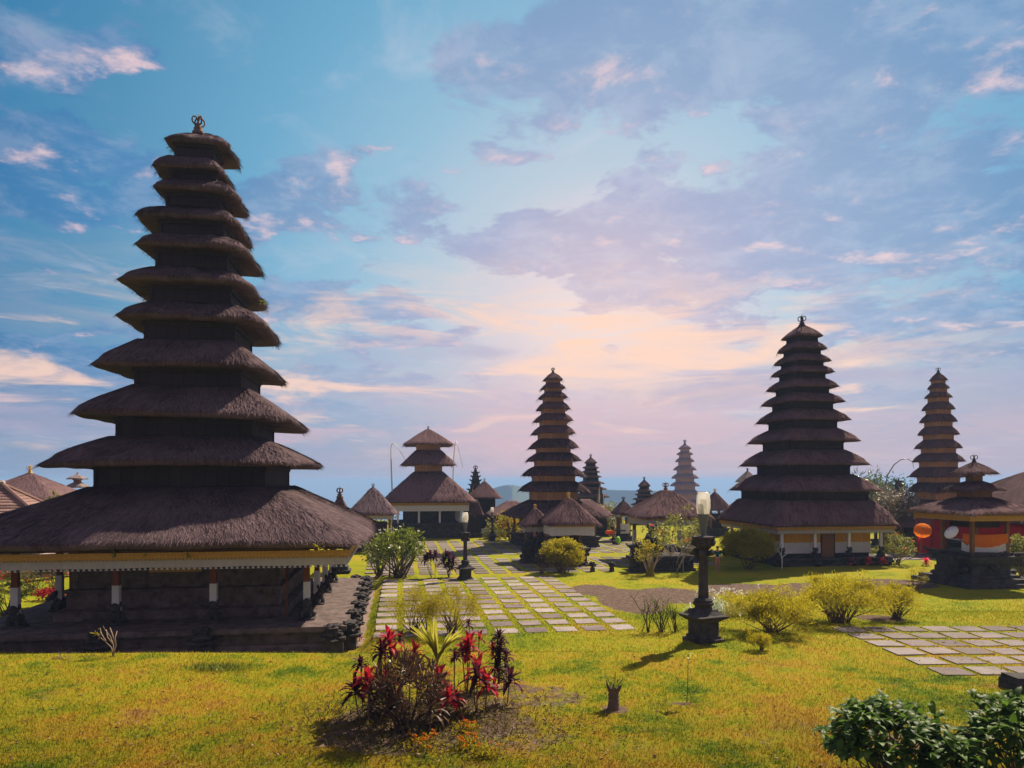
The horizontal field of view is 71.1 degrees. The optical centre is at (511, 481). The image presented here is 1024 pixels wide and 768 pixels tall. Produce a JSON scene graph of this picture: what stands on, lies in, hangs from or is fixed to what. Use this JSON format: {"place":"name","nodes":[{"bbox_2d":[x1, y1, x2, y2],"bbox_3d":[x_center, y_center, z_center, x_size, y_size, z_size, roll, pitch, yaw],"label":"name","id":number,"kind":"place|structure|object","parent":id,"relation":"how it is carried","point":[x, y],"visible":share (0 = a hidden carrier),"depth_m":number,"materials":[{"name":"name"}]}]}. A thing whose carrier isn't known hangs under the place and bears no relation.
{"place":"outdoors","nodes":[
{"label":"outdoors","id":0,"kind":"place"},
{"bbox_2d":[357,590,375,647],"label":"path","id":1,"kind":"structure","parent":0,"point":[363,628],"depth_m":29.82,"materials":[{"name":"stone"}]},
{"bbox_2d":[63,484,913,519],"bbox_3d":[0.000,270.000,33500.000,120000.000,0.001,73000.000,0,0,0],"label":"sea","id":2,"kind":"structure","parent":0,"point":[353,494],"depth_m":26807.52,"materials":[{"name":"liquid"}]},
{"bbox_2d":[0,520,1023,767],"bbox_3d":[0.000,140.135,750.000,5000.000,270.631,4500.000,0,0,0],"label":"ground","id":3,"kind":"structure","parent":0,"point":[618,596],"depth_m":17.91,"materials":[{"name":"plant"}]},
{"bbox_2d":[0,579,35,615],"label":"flower shrub","id":4,"kind":"object","parent":3,"relation":"on","point":[3,599],"visible":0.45,"depth_m":31.16,"materials":[{"name":"green plant"}]},
{"bbox_2d":[0,480,43,553],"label":"tiled pavilion","id":5,"kind":"structure","parent":3,"relation":"on","point":[11,497],"depth_m":47.57,"materials":[{"name":"tile"}]},
{"bbox_2d":[0,569,68,589],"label":"flower shrub","id":6,"kind":"object","parent":3,"relation":"on","point":[6,575],"visible":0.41,"depth_m":38.31,"materials":[{"name":"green plant"}]},
{"bbox_2d":[5,466,75,499],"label":"thatched pavilion","id":7,"kind":"structure","parent":3,"relation":"on","point":[33,484],"depth_m":60.61,"materials":[{"name":"brown plant"}]},
{"bbox_2d":[30,585,65,600],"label":"flower shrub","id":8,"kind":"object","parent":3,"relation":"on","point":[48,591],"visible":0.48,"depth_m":34.94,"materials":[{"name":"red plant"}]},
{"bbox_2d":[30,553,68,588],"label":"flower shrub","id":9,"kind":"object","parent":3,"relation":"on","point":[40,574],"visible":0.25,"depth_m":37.83,"materials":[{"name":"green plant"}]},
{"bbox_2d":[66,472,89,487],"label":"pagoda tower","id":10,"kind":"structure","parent":3,"relation":"on","point":[77,482],"depth_m":65.56,"materials":[{"name":"brown wood"}]},
{"bbox_2d":[90,626,116,655],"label":"bare shrub","id":11,"kind":"object","parent":3,"relation":"on","point":[111,641],"visible":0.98,"depth_m":20.46,"materials":[{"name":"beige plant"}]},
{"bbox_2d":[0,114,379,652],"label":"pagoda tower","id":12,"kind":"structure","parent":3,"relation":"on","point":[195,460],"depth_m":26.51,"materials":[{"name":"plant"}]},
{"bbox_2d":[142,659,284,672],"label":"grass tuft","id":13,"kind":"object","parent":3,"relation":"on","point":[212,666],"visible":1,"depth_m":18.98,"materials":[{"name":"green plant"}]},
{"bbox_2d":[328,488,351,572],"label":"thatched shrine","id":14,"kind":"object","parent":3,"relation":"on","point":[340,500],"visible":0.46,"depth_m":43.71,"materials":[{"name":"brown plant"}]},
{"bbox_2d":[337,671,367,714],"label":"cordyline","id":15,"kind":"object","parent":3,"relation":"on","point":[355,689],"visible":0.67,"depth_m":14.78,"materials":[{"name":"purple plant"}]},
{"bbox_2d":[349,654,371,707],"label":"cordyline","id":16,"kind":"object","parent":3,"relation":"on","point":[360,661],"visible":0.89,"depth_m":15.26,"materials":[{"name":"purple plant"}]},
{"bbox_2d":[351,665,380,721],"bbox_3d":[-2.892,4.295,14.531,0.782,1.248,1.027,0,0,0],"label":"cordyline","id":17,"kind":"object","parent":3,"relation":"on","point":[367,674],"visible":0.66,"depth_m":14.41,"materials":[{"name":"red plant"}]},
{"bbox_2d":[351,484,399,551],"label":"thatched pavilion","id":18,"kind":"structure","parent":3,"relation":"on","point":[373,503],"depth_m":55.70,"materials":[{"name":"brown plant"}]},
{"bbox_2d":[361,533,395,577],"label":"frangipani","id":19,"kind":"object","parent":3,"relation":"on","point":[378,573],"visible":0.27,"depth_m":42.16,"materials":[{"name":"green plant"}]},
{"bbox_2d":[370,637,393,705],"bbox_3d":[-2.764,4.100,15.171,0.598,1.589,0.608,0,0,-41],"label":"cordyline","id":20,"kind":"object","parent":3,"relation":"on","point":[381,644],"visible":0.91,"depth_m":15.09,"materials":[{"name":"red plant"}]},
{"bbox_2d":[374,623,403,701],"bbox_3d":[-2.610,3.968,15.353,0.770,1.843,0.796,0,0,0],"label":"cordyline","id":21,"kind":"object","parent":3,"relation":"on","point":[390,636],"visible":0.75,"depth_m":15.32,"materials":[{"name":"red plant"}]},
{"bbox_2d":[358,523,431,577],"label":"frangipani","id":22,"kind":"object","parent":3,"relation":"on","point":[410,545],"visible":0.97,"depth_m":40.10,"materials":[{"name":"green plant"}]},
{"bbox_2d":[363,646,451,733],"bbox_3d":[-2.030,4.080,14.121,1.799,1.758,1.714,0,0,0],"label":"broadleaf bush","id":23,"kind":"object","parent":3,"relation":"on","point":[386,692],"visible":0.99,"depth_m":13.93,"materials":[{"name":"brown plant"}]},
{"bbox_2d":[383,583,442,632],"bbox_3d":[-3.451,4.573,25.894,2.167,1.880,2.246,0,0,30],"label":"feathery bush","id":24,"kind":"object","parent":3,"relation":"on","point":[414,609],"visible":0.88,"depth_m":25.58,"materials":[{"name":"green plant"}]},
{"bbox_2d":[405,639,428,699],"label":"cordyline","id":25,"kind":"object","parent":3,"relation":"on","point":[415,647],"visible":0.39,"depth_m":15.75,"materials":[{"name":"red plant"}]},
{"bbox_2d":[394,729,446,752],"bbox_3d":[-1.639,4.823,13.247,1.000,0.344,0.802,0,0,0],"label":"marigold","id":26,"kind":"object","parent":3,"relation":"on","point":[415,740],"visible":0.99,"depth_m":13.24,"materials":[{"name":"orange plant"}]},
{"bbox_2d":[221,680,629,767],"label":"weeds","id":27,"kind":"object","parent":3,"relation":"on","point":[421,729],"visible":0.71,"depth_m":14.18,"materials":[{"name":"plant"}]},
{"bbox_2d":[385,426,476,538],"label":"tiered pavilion","id":28,"kind":"structure","parent":3,"relation":"on","point":[430,497],"depth_m":69.16,"materials":[{"name":"plant"}]},
{"bbox_2d":[413,692,449,733],"bbox_3d":[-1.571,4.515,14.033,0.754,0.838,0.753,0,0,0],"label":"cordyline","id":29,"kind":"object","parent":3,"relation":"on","point":[431,710],"visible":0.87,"depth_m":13.96,"materials":[{"name":"purple plant"}]},
{"bbox_2d":[409,616,463,686],"bbox_3d":[-1.664,3.901,15.694,1.272,1.946,0.503,0,0,0],"label":"palm seedling","id":30,"kind":"object","parent":3,"relation":"on","point":[432,642],"visible":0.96,"depth_m":15.75,"materials":[{"name":"green plant"}]},
{"bbox_2d":[422,662,454,712],"bbox_3d":[-1.524,4.304,14.850,0.702,1.151,0.755,0,0,0],"label":"cordyline","id":31,"kind":"object","parent":3,"relation":"on","point":[441,668],"visible":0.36,"depth_m":14.81,"materials":[{"name":"red plant"}]},
{"bbox_2d":[435,549,460,576],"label":"cordyline","id":32,"kind":"object","parent":3,"relation":"on","point":[446,555],"visible":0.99,"depth_m":40.66,"materials":[{"name":"purple plant"}]},
{"bbox_2d":[415,583,484,633],"bbox_3d":[-2.124,4.567,25.576,2.410,1.892,2.276,0,0,-37],"label":"feathery bush","id":33,"kind":"object","parent":3,"relation":"on","point":[450,625],"visible":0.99,"depth_m":25.41,"materials":[{"name":"yellow plant"}]},
{"bbox_2d":[435,683,466,723],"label":"cordyline","id":34,"kind":"object","parent":3,"relation":"on","point":[448,695],"visible":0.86,"depth_m":14.47,"materials":[{"name":"red plant"}]},
{"bbox_2d":[434,731,493,755],"bbox_3d":[-0.873,4.822,13.308,1.066,0.347,0.934,0,0,0],"label":"marigold","id":35,"kind":"object","parent":3,"relation":"on","point":[464,743],"visible":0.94,"depth_m":13.28,"materials":[{"name":"orange plant"}]},
{"bbox_2d":[447,719,483,734],"bbox_3d":[-0.915,4.802,13.976,0.743,0.338,0.686,0,0,0],"label":"marigold","id":36,"kind":"object","parent":3,"relation":"on","point":[468,725],"visible":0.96,"depth_m":13.95,"materials":[{"name":"orange plant"}]},
{"bbox_2d":[450,629,484,693],"bbox_3d":[-1.061,4.130,16.372,0.796,1.483,0.656,0,0,42],"label":"cordyline","id":37,"kind":"object","parent":3,"relation":"on","point":[465,646],"visible":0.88,"depth_m":16.30,"materials":[{"name":"red plant"}]},
{"bbox_2d":[462,500,483,537],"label":"thatched pavilion","id":38,"kind":"structure","parent":3,"relation":"on","point":[474,525],"depth_m":69.24,"materials":[{"name":"black wood"}]},
{"bbox_2d":[466,465,481,516],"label":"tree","id":39,"kind":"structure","parent":3,"relation":"on","point":[475,481],"depth_m":83.59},
{"bbox_2d":[456,652,497,711],"bbox_3d":[-0.729,4.258,15.143,0.886,1.255,1.035,0,0,0],"label":"cordyline","id":40,"kind":"object","parent":3,"relation":"on","point":[478,671],"visible":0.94,"depth_m":15.03,"materials":[{"name":"red plant"}]},
{"bbox_2d":[469,666,499,710],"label":"cordyline","id":41,"kind":"object","parent":3,"relation":"on","point":[487,678],"visible":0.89,"depth_m":15.01,"materials":[{"name":"red plant"}]},
{"bbox_2d":[470,478,502,527],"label":"thatched pavilion","id":42,"kind":"structure","parent":3,"relation":"on","point":[484,493],"depth_m":76.93,"materials":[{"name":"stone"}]},
{"bbox_2d":[470,741,508,760],"bbox_3d":[-0.434,4.853,12.952,0.688,0.314,0.617,0,0,23],"label":"marigold","id":43,"kind":"object","parent":3,"relation":"on","point":[485,751],"visible":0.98,"depth_m":12.92,"materials":[{"name":"yellow plant"}]},
{"bbox_2d":[488,627,509,687],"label":"cordyline","id":44,"kind":"object","parent":3,"relation":"on","point":[498,648],"visible":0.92,"depth_m":16.77,"materials":[{"name":"purple plant"}]},
{"bbox_2d":[483,639,515,687],"bbox_3d":[-0.295,4.327,17.005,0.817,1.247,0.613,0,0,0],"label":"cordyline","id":45,"kind":"object","parent":3,"relation":"on","point":[506,652],"visible":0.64,"depth_m":16.97,"materials":[{"name":"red plant"}]},
{"bbox_2d":[373,576,633,638],"bbox_3d":[-1.253,5.475,32.964,9.594,0.120,14.855,0,0,-9],"label":"paved court","id":46,"kind":"object","parent":3,"relation":"on","point":[568,591],"visible":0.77,"depth_m":30.87,"materials":[{"name":"stone"}]},
{"bbox_2d":[455,512,474,579],"bbox_3d":[-2.600,3.622,39.900,0.899,3.785,0.894,0,0,-23],"label":"garden lamp","id":47,"kind":"object","parent":46,"relation":"on","point":[465,568],"visible":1,"depth_m":39.74,"materials":[{"name":"stone"}]},
{"bbox_2d":[484,500,522,535],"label":"thatched pavilion","id":48,"kind":"structure","parent":3,"relation":"on","point":[506,505],"depth_m":72.48,"materials":[{"name":"black wood"}]},
{"bbox_2d":[488,510,520,540],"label":"tree","id":49,"kind":"object","parent":3,"relation":"on","point":[507,521],"visible":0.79,"depth_m":65.67,"materials":[{"name":"green plant"}]},
{"bbox_2d":[1,618,1023,767],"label":"fallen leaves","id":50,"kind":"object","parent":3,"relation":"on","point":[545,724],"visible":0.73,"depth_m":14.55,"materials":[{"name":"plant"}]},
{"bbox_2d":[496,665,528,703],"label":"cordyline","id":51,"kind":"object","parent":3,"relation":"on","point":[510,679],"visible":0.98,"depth_m":15.63,"materials":[{"name":"purple plant"}]},
{"bbox_2d":[532,532,545,563],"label":"carved pedestal","id":52,"kind":"object","parent":3,"relation":"on","point":[538,542],"visible":0.66,"depth_m":47.70,"materials":[{"name":"stone"}]},
{"bbox_2d":[500,368,611,546],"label":"pagoda tower","id":53,"kind":"structure","parent":3,"relation":"on","point":[553,472],"depth_m":60.43,"materials":[{"name":"plant"}]},
{"bbox_2d":[539,536,586,572],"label":"round bush","id":54,"kind":"object","parent":3,"relation":"on","point":[568,550],"visible":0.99,"depth_m":42.09,"materials":[{"name":"plant"}]},
{"bbox_2d":[538,492,602,566],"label":"thatched shrine","id":55,"kind":"object","parent":3,"relation":"on","point":[568,515],"visible":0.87,"depth_m":45.78,"materials":[{"name":"brown plant"}]},
{"bbox_2d":[578,454,609,517],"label":"pagoda tower","id":56,"kind":"structure","parent":3,"relation":"on","point":[591,482],"depth_m":87.00,"materials":[{"name":"brown wood"}]},
{"bbox_2d":[580,499,612,536],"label":"thatched pavilion","id":57,"kind":"structure","parent":3,"relation":"on","point":[600,531],"depth_m":70.52,"materials":[{"name":"black wood"}]},
{"bbox_2d":[600,500,624,534],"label":"tree","id":58,"kind":"object","parent":3,"relation":"on","point":[610,508],"visible":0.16,"depth_m":73.39,"materials":[{"name":"green plant"}]},
{"bbox_2d":[603,671,624,710],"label":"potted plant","id":59,"kind":"object","parent":3,"relation":"on","point":[613,689],"visible":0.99,"depth_m":15.59,"materials":[{"name":"brown plant"}]},
{"bbox_2d":[625,541,646,572],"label":"carved pedestal","id":60,"kind":"object","parent":3,"relation":"on","point":[636,566],"visible":0.71,"depth_m":42.94,"materials":[{"name":"stone"}]},
{"bbox_2d":[631,477,651,524],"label":"pagoda tower","id":61,"kind":"structure","parent":3,"relation":"on","point":[643,491],"depth_m":91.44,"materials":[{"name":"brown wood"}]},
{"bbox_2d":[631,591,659,632],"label":"bare shrub","id":62,"kind":"object","parent":3,"relation":"on","point":[647,627],"visible":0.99,"depth_m":25.86,"materials":[{"name":"green plant"}]},
{"bbox_2d":[641,524,662,552],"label":"carved pedestal","id":63,"kind":"object","parent":3,"relation":"on","point":[647,536],"visible":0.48,"depth_m":45.20,"materials":[{"name":"stone"}]},
{"bbox_2d":[633,537,671,570],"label":"hibiscus","id":64,"kind":"object","parent":3,"relation":"on","point":[646,549],"visible":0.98,"depth_m":41.42,"materials":[{"name":"green plant"}]},
{"bbox_2d":[640,592,671,631],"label":"bare shrub","id":65,"kind":"object","parent":3,"relation":"on","point":[661,628],"visible":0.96,"depth_m":25.86,"materials":[{"name":"green plant"}]},
{"bbox_2d":[629,552,695,571],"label":"stone terrace","id":66,"kind":"structure","parent":3,"relation":"on","point":[666,562],"depth_m":43.27,"materials":[{"name":"stone"}]},
{"bbox_2d":[642,504,708,571],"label":"tree","id":67,"kind":"object","parent":66,"relation":"on","point":[664,530],"visible":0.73,"depth_m":43.22,"materials":[{"name":"green plant"}]},
{"bbox_2d":[663,603,681,632],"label":"bare shrub","id":68,"kind":"object","parent":3,"relation":"on","point":[673,617],"visible":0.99,"depth_m":25.82,"materials":[{"name":"green plant"}]},
{"bbox_2d":[670,440,699,504],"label":"pagoda tower","id":69,"kind":"structure","parent":3,"relation":"on","point":[684,484],"depth_m":232.69,"materials":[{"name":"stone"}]},
{"bbox_2d":[678,492,728,644],"bbox_3d":[6.008,2.704,22.502,1.127,4.725,1.124,0,0,-23],"label":"garden lamp","id":70,"kind":"object","parent":3,"relation":"on","point":[703,617],"visible":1,"depth_m":22.31,"materials":[{"name":"stone"}]},
{"bbox_2d":[705,489,729,535],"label":"thatched shrine","id":71,"kind":"object","parent":3,"relation":"on","point":[718,502],"visible":0.62,"depth_m":71.15,"materials":[{"name":"brown plant"}]},
{"bbox_2d":[677,583,758,616],"bbox_3d":[7.935,4.516,27.078,3.574,1.156,2.283,0,0,0],"label":"spider lily","id":72,"kind":"object","parent":3,"relation":"on","point":[718,607],"visible":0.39,"depth_m":26.90,"materials":[{"name":"white plant"}]},
{"bbox_2d":[718,523,781,569],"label":"round bush","id":73,"kind":"object","parent":3,"relation":"on","point":[750,542],"visible":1,"depth_m":43.82,"materials":[{"name":"green plant"}]},
{"bbox_2d":[746,630,773,650],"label":"golden bush","id":74,"kind":"object","parent":3,"relation":"on","point":[761,637],"visible":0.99,"depth_m":21.08,"materials":[{"name":"plant"}]},
{"bbox_2d":[719,582,824,633],"bbox_3d":[8.601,4.201,23.612,3.347,1.735,2.993,0,0,0],"label":"golden bush","id":75,"kind":"object","parent":3,"relation":"on","point":[760,604],"visible":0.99,"depth_m":23.31,"materials":[{"name":"plant"}]},
{"bbox_2d":[716,316,898,566],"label":"pagoda tower","id":76,"kind":"structure","parent":3,"relation":"on","point":[804,500],"depth_m":47.49,"materials":[{"name":"plant"}]},
{"bbox_2d":[821,533,833,556],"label":"door","id":77,"kind":"structure","parent":76,"relation":"in","point":[827,540],"depth_m":46.94,"materials":[{"name":"brown wood"}]},
{"bbox_2d":[790,570,905,623],"bbox_3d":[11.810,4.056,25.209,3.652,2.026,3.662,0,0,30],"label":"golden bush","id":78,"kind":"object","parent":3,"relation":"on","point":[826,588],"visible":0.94,"depth_m":24.98,"materials":[{"name":"plant"}]},
{"bbox_2d":[850,464,888,501],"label":"tree","id":79,"kind":"object","parent":3,"relation":"on","point":[875,483],"visible":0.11,"depth_m":79.03,"materials":[{"name":"green plant"}]},
{"bbox_2d":[812,689,955,767],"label":"glossy shrub","id":80,"kind":"object","parent":3,"relation":"on","point":[876,714],"visible":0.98,"depth_m":11.55,"materials":[{"name":"green plant"}]},
{"bbox_2d":[864,468,913,501],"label":"tree","id":81,"kind":"object","parent":3,"relation":"on","point":[889,484],"visible":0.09,"depth_m":84.76,"materials":[{"name":"green plant"}]},
{"bbox_2d":[872,530,917,564],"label":"flowering shrub","id":82,"kind":"object","parent":3,"relation":"on","point":[909,547],"visible":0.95,"depth_m":46.81,"materials":[{"name":"green plant"}]},
{"bbox_2d":[869,483,925,547],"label":"tree","id":83,"kind":"object","parent":3,"relation":"on","point":[900,504],"visible":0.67,"depth_m":57.03,"materials":[{"name":"green plant"}]},
{"bbox_2d":[872,579,925,618],"bbox_3d":[14.067,4.330,26.106,1.767,1.474,1.713,0,0,0],"label":"golden bush","id":84,"kind":"object","parent":3,"relation":"on","point":[906,591],"visible":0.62,"depth_m":25.94,"materials":[{"name":"plant"}]},
{"bbox_2d":[870,494,939,548],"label":"thatched pavilion","id":85,"kind":"structure","parent":3,"relation":"on","point":[906,529],"depth_m":58.09,"materials":[{"name":"black wood"}]},
{"bbox_2d":[905,563,928,591],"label":"golden bush","id":86,"kind":"object","parent":3,"relation":"on","point":[919,585],"visible":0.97,"depth_m":35.27,"materials":[{"name":"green plant"}]},
{"bbox_2d":[914,523,931,555],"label":"ceremonial umbrella","id":87,"kind":"object","parent":3,"relation":"on","point":[922,530],"visible":1,"depth_m":40.92,"materials":[{"name":"orange fabric"}]},
{"bbox_2d":[833,626,1023,675],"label":"stepping slabs","id":88,"kind":"structure","parent":3,"relation":"on","point":[982,670],"depth_m":21.82,"materials":[{"name":"stone"}]},
{"bbox_2d":[908,368,965,503],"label":"pagoda tower","id":89,"kind":"structure","parent":3,"relation":"on","point":[938,459],"depth_m":61.21,"materials":[{"name":"plant"}]},
{"bbox_2d":[911,729,995,767],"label":"glossy shrub","id":90,"kind":"object","parent":3,"relation":"on","point":[961,751],"visible":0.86,"depth_m":11.07,"materials":[{"name":"green plant"}]},
{"bbox_2d":[902,455,1023,589],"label":"tiered shrine","id":91,"kind":"object","parent":3,"relation":"on","point":[973,505],"visible":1,"depth_m":37.37,"materials":[{"name":"stone"}]},
{"bbox_2d":[944,526,967,545],"bbox_3d":[23.091,2.828,37.035,1.269,1.037,0.729,0,0,0],"label":"ceremonial umbrella","id":92,"kind":"object","parent":91,"relation":"on","point":[951,532],"visible":1,"depth_m":36.92,"materials":[{"name":"white fabric"}]},
{"bbox_2d":[961,540,1005,552],"bbox_3d":[24.803,3.420,37.638,2.235,0.740,0.051,0,0,8],"label":"hanging cloth","id":93,"kind":"object","parent":91,"relation":"hanging from","point":[965,547],"visible":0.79,"depth_m":37.63,"materials":[{"name":"fabric"}]},
{"bbox_2d":[963,534,1007,547],"bbox_3d":[24.813,3.105,37.579,2.197,0.750,0.050,0,0,8],"label":"hanging cloth","id":94,"kind":"object","parent":91,"relation":"hanging from","point":[984,541],"visible":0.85,"depth_m":37.56,"materials":[{"name":"fabric"}]},
{"bbox_2d":[926,472,1023,566],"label":"long pavilion","id":95,"kind":"structure","parent":3,"relation":"on","point":[1014,483],"depth_m":49.00,"materials":[{"name":"stone"}]},
{"bbox_2d":[944,686,1023,767],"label":"glossy shrub","id":96,"kind":"object","parent":3,"relation":"on","point":[992,727],"visible":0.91,"depth_m":11.48,"materials":[{"name":"green plant"}]},
{"bbox_2d":[998,672,1023,693],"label":"stone block","id":97,"kind":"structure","parent":3,"relation":"on","point":[1011,680],"depth_m":17.25,"materials":[{"name":"stone"}]},
{"bbox_2d":[1010,532,1023,575],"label":"garden shrub","id":98,"kind":"object","parent":3,"relation":"on","point":[1018,543],"visible":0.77,"depth_m":41.24,"materials":[{"name":"green plant"}]},
{"bbox_2d":[0,0,1023,483],"label":"sky","id":99,"kind":"structure","parent":0,"point":[452,205],"materials":[{"name":"blue"}]},
{"bbox_2d":[365,539,713,581],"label":"paved field","id":100,"kind":"structure","parent":0,"point":[431,545],"depth_m":49.30,"materials":[{"name":"stone"}]},
{"bbox_2d":[518,531,534,563],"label":"carved pedestal","id":101,"kind":"object","parent":100,"relation":"on","point":[527,555],"visible":0.93,"depth_m":47.71,"materials":[{"name":"stone"}]},
{"bbox_2d":[516,504,544,559],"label":"thatched shrine","id":102,"kind":"object","parent":100,"relation":"on","point":[528,522],"visible":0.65,"depth_m":48.24,"materials":[{"name":"brown plant"}]},
{"bbox_2d":[609,497,637,540],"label":"thatched shrine","id":103,"kind":"object","parent":100,"relation":"on","point":[621,507],"visible":0.7,"depth_m":65.46,"materials":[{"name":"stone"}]},
{"bbox_2d":[619,481,715,562],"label":"open pavilion","id":104,"kind":"structure","parent":100,"relation":"on","point":[658,506],"depth_m":48.48,"materials":[{"name":"plant"}]},
{"bbox_2d":[462,485,709,519],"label":"hills","id":105,"kind":"structure","parent":0,"point":[508,492],"depth_m":1226.33,"materials":[{"name":"blue"}]},
{"bbox_2d":[874,553,935,559],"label":"side path","id":106,"kind":"structure","parent":0,"point":[918,557],"depth_m":51.77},
{"bbox_2d":[915,518,946,555],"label":"red screen","id":107,"kind":"object","parent":106,"relation":"on","point":[932,540],"visible":0.37,"depth_m":51.97,"materials":[{"name":"fabric"}]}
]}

